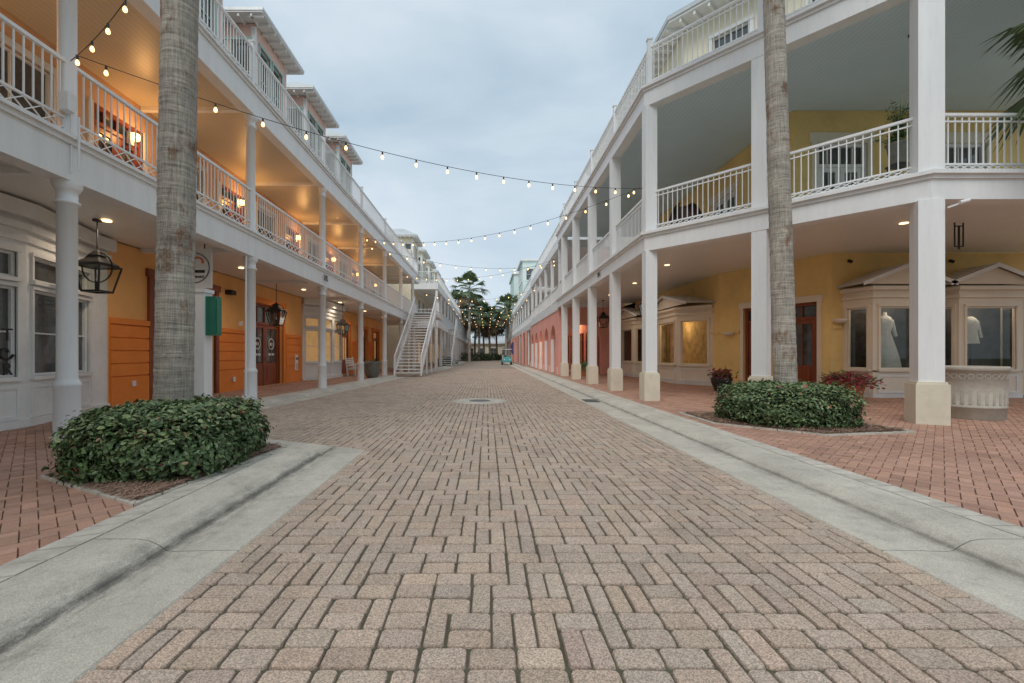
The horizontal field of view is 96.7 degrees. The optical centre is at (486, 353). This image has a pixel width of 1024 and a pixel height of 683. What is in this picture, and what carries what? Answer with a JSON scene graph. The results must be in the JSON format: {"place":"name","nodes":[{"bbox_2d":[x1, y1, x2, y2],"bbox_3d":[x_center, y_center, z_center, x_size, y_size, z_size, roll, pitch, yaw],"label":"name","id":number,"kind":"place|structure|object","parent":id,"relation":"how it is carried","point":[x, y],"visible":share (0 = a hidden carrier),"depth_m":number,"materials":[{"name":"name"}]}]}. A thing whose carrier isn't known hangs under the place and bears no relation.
{"place":"outdoors","nodes":[
{"label":"outdoors","id":0,"kind":"place"},
{"bbox_2d":[0,361,459,564],"bbox_3d":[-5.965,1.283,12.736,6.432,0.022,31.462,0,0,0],"label":"brick pavement","id":1,"kind":"structure","parent":0,"point":[28,507],"depth_m":4.05,"materials":[{"name":"red brick"}]},
{"bbox_2d":[40,442,286,506],"bbox_3d":[-3.668,1.221,5.350,1.895,0.158,3.095,0,0,0],"label":"planting bed","id":2,"kind":"object","parent":1,"relation":"on","point":[129,493],"visible":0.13,"depth_m":4.27,"materials":[{"name":"soil"}]},
{"bbox_2d":[41,393,276,490],"bbox_3d":[-3.547,0.904,5.291,1.825,0.847,2.176,0,0,0],"label":"hedge bush","id":3,"kind":"object","parent":2,"relation":"in","point":[141,440],"visible":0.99,"depth_m":4.49,"materials":[{"name":"green plant"}]},
{"bbox_2d":[152,0,198,402],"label":"palm tree","id":4,"kind":"object","parent":2,"relation":"in","point":[174,326],"visible":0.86,"depth_m":5.29,"materials":[{"name":"grey plant"}]},
{"bbox_2d":[0,7,382,407],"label":"walls","id":5,"kind":"structure","parent":1,"relation":"on","point":[131,311],"depth_m":11.85,"materials":[{"name":"orange wood"}]},
{"bbox_2d":[0,192,345,431],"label":"shop bay windows","id":6,"kind":"structure","parent":5,"relation":"attached to","point":[27,272],"depth_m":8.47,"materials":[{"name":"white glass"}]},
{"bbox_2d":[0,348,14,359],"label":"window decal","id":7,"kind":"object","parent":6,"relation":"attached to","point":[7,351],"depth_m":7.62},
{"bbox_2d":[2,328,12,340],"bbox_3d":[-8.070,-0.322,7.660,0.012,0.205,0.171,0,0,0],"label":"lettering","id":8,"kind":"object","parent":6,"relation":"attached to","point":[7,334],"visible":1,"depth_m":7.66},
{"bbox_2d":[3,363,12,374],"bbox_3d":[-8.070,0.258,7.672,0.012,0.205,0.158,0,0,0],"label":"lettering","id":9,"kind":"object","parent":6,"relation":"attached to","point":[8,368],"visible":1,"depth_m":7.66},
{"bbox_2d":[58,91,297,399],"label":"wall fittings","id":10,"kind":"object","parent":5,"relation":"attached to","point":[67,102],"depth_m":6.45,"materials":[{"name":"white paint"}]},
{"bbox_2d":[0,0,419,325],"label":"gallery decks","id":11,"kind":"object","parent":5,"relation":"attached to","point":[292,173],"visible":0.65,"depth_m":10.45,"materials":[{"name":"white paint"}]},
{"bbox_2d":[78,219,122,293],"bbox_3d":[-7.720,-1.931,9.020,0.620,1.437,0.570,0,0,0],"label":"hanging lantern","id":12,"kind":"object","parent":11,"relation":"hanging from","point":[96,259],"visible":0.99,"depth_m":9.01,"materials":[{"name":"metal"}]},
{"bbox_2d":[195,244,212,287],"bbox_3d":[-7.055,-2.115,10.985,0.830,1.070,0.070,0,0,0],"label":"restaurant sign","id":13,"kind":"object","parent":11,"relation":"attached to","point":[204,268],"visible":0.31,"depth_m":10.98,"materials":[{"name":"metal"}]},
{"bbox_2d":[0,0,417,312],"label":"railings","id":14,"kind":"object","parent":11,"relation":"on","point":[339,171],"visible":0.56,"depth_m":11.13,"materials":[{"name":"white paint"}]},
{"bbox_2d":[102,131,376,302],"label":"gallery lamps","id":15,"kind":"object","parent":11,"relation":"attached to","point":[132,144],"visible":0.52,"depth_m":11.20,"materials":[{"name":"white glass"}]},
{"bbox_2d":[265,284,286,325],"bbox_3d":[-7.720,-1.841,16.700,0.620,1.617,0.570,0,0,0],"label":"hanging lantern","id":16,"kind":"object","parent":11,"relation":"hanging from","point":[275,308],"visible":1,"depth_m":16.67,"materials":[{"name":"metal"}]},
{"bbox_2d":[199,0,362,196],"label":"storey","id":17,"kind":"object","parent":11,"relation":"on","point":[272,48],"visible":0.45,"depth_m":16.80,"materials":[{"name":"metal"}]},
{"bbox_2d":[336,304,349,334],"bbox_3d":[-7.720,-1.841,24.400,0.620,1.617,0.570,0,0,0],"label":"hanging lantern","id":18,"kind":"object","parent":11,"relation":"hanging from","point":[342,322],"visible":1,"depth_m":24.34,"materials":[{"name":"metal"}]},
{"bbox_2d":[194,288,221,396],"bbox_3d":[-6.165,-0.065,10.000,0.570,2.690,0.360,0,0,0],"label":"utility post","id":19,"kind":"object","parent":1,"relation":"on","point":[208,315],"visible":0.84,"depth_m":9.90,"materials":[{"name":"white metal"}]},
{"bbox_2d":[51,0,414,442],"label":"columns","id":20,"kind":"structure","parent":1,"relation":"on","point":[66,387],"depth_m":6.51,"materials":[{"name":"white paint"}]},
{"bbox_2d":[70,0,127,65],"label":"string lights","id":21,"kind":"object","parent":20,"relation":"attached to","point":[107,26],"visible":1,"depth_m":5.94,"materials":[{"name":"glass"}]},
{"bbox_2d":[75,54,642,193],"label":"string lights","id":22,"kind":"object","parent":20,"relation":"attached to","point":[262,123],"visible":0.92,"depth_m":8.40,"materials":[{"name":"glass"}]},
{"bbox_2d":[365,244,560,270],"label":"string lights","id":23,"kind":"object","parent":20,"relation":"attached to","point":[463,266],"visible":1,"depth_m":23.77,"materials":[{"name":"glass"}]},
{"bbox_2d":[407,259,554,280],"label":"string lights","id":24,"kind":"object","parent":20,"relation":"attached to","point":[484,276],"visible":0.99,"depth_m":28.83,"materials":[{"name":"glass"}]},
{"bbox_2d":[363,189,635,245],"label":"string lights","id":25,"kind":"object","parent":20,"relation":"attached to","point":[500,232],"visible":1,"depth_m":15.99,"materials":[{"name":"glass"}]},
{"bbox_2d":[345,357,356,375],"bbox_3d":[-7.820,0.740,26.850,0.660,1.080,1.500,0,0,0],"label":"park bench","id":26,"kind":"object","parent":1,"relation":"on","point":[352,363],"visible":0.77,"depth_m":26.15,"materials":[{"name":"white paint"}]},
{"bbox_2d":[364,359,380,377],"bbox_3d":[-6.100,0.779,24.200,0.974,1.001,0.974,0,0,0],"label":"bowl planter","id":27,"kind":"object","parent":1,"relation":"on","point":[371,369],"visible":0.98,"depth_m":23.88,"materials":[{"name":"grey concrete"}]},
{"bbox_2d":[394,297,438,375],"bbox_3d":[-4.545,-1.460,31.055,1.650,5.480,9.709,0,0,0],"label":"outdoor staircase","id":28,"kind":"structure","parent":1,"relation":"on","point":[434,315],"depth_m":30.09,"materials":[{"name":"white paint"}]},
{"bbox_2d":[407,313,441,319],"bbox_3d":[-4.950,-2.915,36.250,2.300,0.130,5.500,0,0,0],"label":"landing","id":29,"kind":"object","parent":28,"relation":"attached to","point":[439,318],"visible":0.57,"depth_m":36.86,"materials":[{"name":"white paint"}]},
{"bbox_2d":[439,319,457,365],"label":"outdoor staircase","id":30,"kind":"structure","parent":1,"relation":"on","point":[455,330],"depth_m":51.04,"materials":[{"name":"white paint"}]},
{"bbox_2d":[223,0,694,338],"label":"sky","id":31,"kind":"structure","parent":0,"point":[525,90],"materials":[{"name":"grey"}]},
{"bbox_2d":[74,360,1023,682],"bbox_3d":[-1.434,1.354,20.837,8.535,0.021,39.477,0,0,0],"label":"brick street","id":32,"kind":"structure","parent":0,"point":[670,481],"depth_m":2.74,"materials":[{"name":"brick"}]},
{"bbox_2d":[0,361,466,682],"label":"kerb","id":33,"kind":"structure","parent":32,"relation":"on","point":[75,607],"depth_m":2.88,"materials":[{"name":"concrete"}]},
{"bbox_2d":[386,229,467,367],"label":"cream gallery building","id":34,"kind":"structure","parent":32,"relation":"on","point":[429,271],"depth_m":47.10,"materials":[{"name":"white paint"}]},
{"bbox_2d":[438,355,457,364],"bbox_3d":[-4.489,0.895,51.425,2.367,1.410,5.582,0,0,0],"label":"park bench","id":35,"kind":"object","parent":32,"relation":"on","point":[448,358],"visible":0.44,"depth_m":50.10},
{"bbox_2d":[450,291,474,322],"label":"palm tree","id":36,"kind":"object","parent":32,"relation":"on","point":[463,310],"visible":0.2,"depth_m":82.90,"materials":[{"name":"green plant"}]},
{"bbox_2d":[458,302,475,329],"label":"palm tree","id":37,"kind":"object","parent":32,"relation":"on","point":[466,317],"visible":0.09,"depth_m":94.07,"materials":[{"name":"green plant"}]},
{"bbox_2d":[451,271,489,361],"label":"palm tree","id":38,"kind":"object","parent":32,"relation":"on","point":[472,296],"visible":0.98,"depth_m":77.77,"materials":[{"name":"green plant"}]},
{"bbox_2d":[465,306,486,356],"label":"palm tree","id":39,"kind":"object","parent":32,"relation":"on","point":[474,333],"visible":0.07,"depth_m":97.81,"materials":[{"name":"green plant"}]},
{"bbox_2d":[453,398,506,403],"bbox_3d":[-0.200,1.349,13.000,1.555,0.023,1.555,0,0,0],"label":"manhole cover","id":40,"kind":"object","parent":32,"relation":"on","point":[479,401],"visible":0.99,"depth_m":12.79,"materials":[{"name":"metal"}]},
{"bbox_2d":[464,301,495,359],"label":"palm tree","id":41,"kind":"object","parent":32,"relation":"on","point":[477,323],"visible":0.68,"depth_m":89.09,"materials":[{"name":"green plant"}]},
{"bbox_2d":[459,352,504,360],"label":"shrub bed","id":42,"kind":"object","parent":32,"relation":"on","point":[481,356],"visible":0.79,"depth_m":86.69,"materials":[{"name":"green plant"}]},
{"bbox_2d":[473,315,494,353],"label":"palm tree","id":43,"kind":"object","parent":32,"relation":"on","point":[485,335],"visible":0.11,"depth_m":105.03,"materials":[{"name":"green plant"}]},
{"bbox_2d":[471,336,504,357],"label":"shop building","id":44,"kind":"structure","parent":32,"relation":"on","point":[501,342],"depth_m":115.00,"materials":[{"name":"paint"}]},
{"bbox_2d":[474,306,503,357],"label":"palm tree","id":45,"kind":"object","parent":32,"relation":"on","point":[486,329],"visible":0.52,"depth_m":91.20,"materials":[{"name":"green plant"}]},
{"bbox_2d":[484,312,504,354],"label":"palm tree","id":46,"kind":"object","parent":32,"relation":"on","point":[495,334],"visible":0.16,"depth_m":99.80,"materials":[{"name":"green plant"}]},
{"bbox_2d":[489,292,519,354],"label":"palm tree","id":47,"kind":"object","parent":32,"relation":"on","point":[505,300],"visible":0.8,"depth_m":83.66,"materials":[{"name":"green plant"}]},
{"bbox_2d":[501,349,511,364],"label":"golf cart","id":48,"kind":"object","parent":32,"relation":"on","point":[506,358],"visible":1,"depth_m":55.15,"materials":[{"name":"teal paint"}]},
{"bbox_2d":[500,360,1023,623],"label":"kerb","id":49,"kind":"structure","parent":32,"relation":"on","point":[977,556],"depth_m":3.87,"materials":[{"name":"concrete"}]},
{"bbox_2d":[510,342,513,362],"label":"feather flag","id":50,"kind":"object","parent":49,"relation":"on","point":[512,350],"visible":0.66,"depth_m":60.01,"materials":[{"name":"fabric"}]},
{"bbox_2d":[581,399,599,401],"bbox_3d":[2.950,1.334,12.950,0.400,0.020,0.700,0,0,0],"label":"storm drain","id":51,"kind":"object","parent":49,"relation":"on","point":[589,400],"visible":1,"depth_m":12.87,"materials":[{"name":"metal"}]},
{"bbox_2d":[512,361,1023,526],"bbox_3d":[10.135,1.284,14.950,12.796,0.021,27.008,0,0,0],"label":"brick pavement","id":52,"kind":"structure","parent":0,"point":[1008,433],"depth_m":6.15,"materials":[{"name":"red brick"}]},
{"bbox_2d":[500,302,519,328],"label":"palm tree","id":53,"kind":"object","parent":52,"relation":"on","point":[505,313],"visible":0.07,"depth_m":94.52,"materials":[{"name":"green plant"}]},
{"bbox_2d":[507,258,555,364],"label":"mint gallery building","id":54,"kind":"structure","parent":52,"relation":"on","point":[519,334],"depth_m":66.00,"materials":[{"name":"white paint"}]},
{"bbox_2d":[580,359,587,376],"bbox_3d":[5.565,0.787,25.530,0.843,0.985,0.849,0,0,-32],"label":"potted shrub","id":55,"kind":"object","parent":52,"relation":"on","point":[583,366],"visible":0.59,"depth_m":25.38,"materials":[{"name":"plant"}]},
{"bbox_2d":[530,223,658,374],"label":"pink arcade building","id":56,"kind":"structure","parent":52,"relation":"on","point":[545,338],"depth_m":32.06,"materials":[{"name":"paint"}]},
{"bbox_2d":[707,367,738,390],"bbox_3d":[8.018,0.828,15.489,0.974,0.904,0.986,0,0,30],"label":"urn planter","id":57,"kind":"object","parent":52,"relation":"on","point":[722,376],"visible":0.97,"depth_m":15.31,"materials":[{"name":"plant"}]},
{"bbox_2d":[560,0,950,425],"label":"columns","id":58,"kind":"structure","parent":52,"relation":"on","point":[927,394],"depth_m":10.26,"materials":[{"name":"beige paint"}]},
{"bbox_2d":[555,0,1023,307],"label":"gallery decks","id":59,"kind":"object","parent":58,"relation":"on","point":[847,55],"visible":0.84,"depth_m":11.74,"materials":[{"name":"white paint"}]},
{"bbox_2d":[597,300,608,327],"bbox_3d":[6.750,-2.303,26.400,0.680,1.595,0.624,0,0,0],"label":"hanging lantern","id":60,"kind":"object","parent":59,"relation":"hanging from","point":[603,315],"visible":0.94,"depth_m":26.30,"materials":[{"name":"metal"}]},
{"bbox_2d":[638,300,658,316],"bbox_3d":[6.600,-2.277,18.600,0.680,1.645,0.624,0,0,0],"label":"hanging lantern","id":61,"kind":"object","parent":59,"relation":"hanging from","point":[640,306],"visible":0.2,"depth_m":18.69,"materials":[{"name":"metal"}]},
{"bbox_2d":[668,203,702,225],"bbox_3d":[5.750,-3.830,13.100,1.100,1.040,0.700,0,0,0],"label":"wicker chair","id":62,"kind":"object","parent":59,"relation":"on","point":[684,211],"visible":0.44,"depth_m":13.36,"materials":[{"name":"brown wicker"}]},
{"bbox_2d":[586,0,814,174],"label":"storey","id":63,"kind":"object","parent":59,"relation":"on","point":[690,13],"visible":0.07,"depth_m":14.67,"materials":[{"name":"white paint"}]},
{"bbox_2d":[559,0,1023,295],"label":"railings","id":64,"kind":"object","parent":59,"relation":"on","point":[610,128],"visible":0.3,"depth_m":11.03,"materials":[{"name":"white paint"}]},
{"bbox_2d":[633,35,970,283],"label":"ceiling fittings","id":65,"kind":"object","parent":59,"relation":"attached to","point":[955,225],"visible":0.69,"depth_m":10.69,"materials":[{"name":"metal"}]},
{"bbox_2d":[677,410,916,435],"bbox_3d":[5.525,1.223,8.426,2.849,0.153,2.749,0,0,0],"label":"planting bed","id":66,"kind":"object","parent":52,"relation":"on","point":[870,429],"visible":0.42,"depth_m":7.56,"materials":[{"name":"soil"}]},
{"bbox_2d":[763,0,797,382],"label":"palm tree","id":67,"kind":"object","parent":66,"relation":"in","point":[783,320],"visible":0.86,"depth_m":8.35,"materials":[{"name":"grey plant"}]},
{"bbox_2d":[710,378,870,430],"bbox_3d":[5.512,0.899,8.412,2.281,0.860,2.042,0,0,0],"label":"hedge bush","id":68,"kind":"object","parent":66,"relation":"on","point":[799,404],"visible":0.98,"depth_m":7.71,"materials":[{"name":"green plant"}]},
{"bbox_2d":[621,262,1023,397],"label":"shop bay windows","id":69,"kind":"structure","parent":52,"relation":"on","point":[685,345],"depth_m":13.86,"materials":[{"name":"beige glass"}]},
{"bbox_2d":[881,312,901,367],"bbox_3d":[11.850,-0.375,13.557,0.892,1.710,0.528,0,0,0],"label":"dress mannequin","id":70,"kind":"object","parent":69,"relation":"in","point":[890,357],"visible":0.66,"depth_m":13.41},
{"bbox_2d":[967,317,982,365],"bbox_3d":[14.400,-0.312,13.553,0.705,1.584,0.289,0,0,0],"label":"dress mannequin","id":71,"kind":"object","parent":69,"relation":"in","point":[974,333],"visible":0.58,"depth_m":13.45},
{"bbox_2d":[623,111,1023,394],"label":"walls","id":72,"kind":"structure","parent":52,"relation":"on","point":[820,320],"depth_m":14.00,"materials":[{"name":"yellow paint"}]},
{"bbox_2d":[812,370,886,401],"bbox_3d":[9.728,0.850,12.292,1.601,0.860,1.625,0,0,23],"label":"shrub","id":73,"kind":"object","parent":52,"relation":"on","point":[858,381],"visible":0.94,"depth_m":12.01,"materials":[{"name":"red plant"}]},
{"bbox_2d":[945,365,1010,420],"bbox_3d":[9.720,0.765,9.200,1.158,1.030,1.158,0,0,0],"label":"planter","id":74,"kind":"object","parent":52,"relation":"on","point":[979,392],"visible":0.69,"depth_m":8.74,"materials":[{"name":"concrete"}]},
{"bbox_2d":[978,23,1023,152],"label":"palm tree","id":75,"kind":"object","parent":52,"relation":"on","point":[1017,37],"visible":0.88,"depth_m":8.80,"materials":[{"name":"green plant"}]},
{"bbox_2d":[885,162,908,177],"bbox_3d":[9.150,-3.755,10.100,0.345,0.892,0.345,0,0,0],"label":"plant stand","id":76,"kind":"object","parent":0,"point":[902,165],"visible":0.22,"depth_m":10.07,"materials":[{"name":"metal"}]},
{"bbox_2d":[874,89,908,164],"bbox_3d":[9.129,-5.029,10.042,0.764,1.658,0.979,0,0,18],"label":"potted shrub","id":77,"kind":"object","parent":76,"relation":"on","point":[902,149],"visible":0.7,"depth_m":10.02,"materials":[{"name":"green plant"}]}
]}

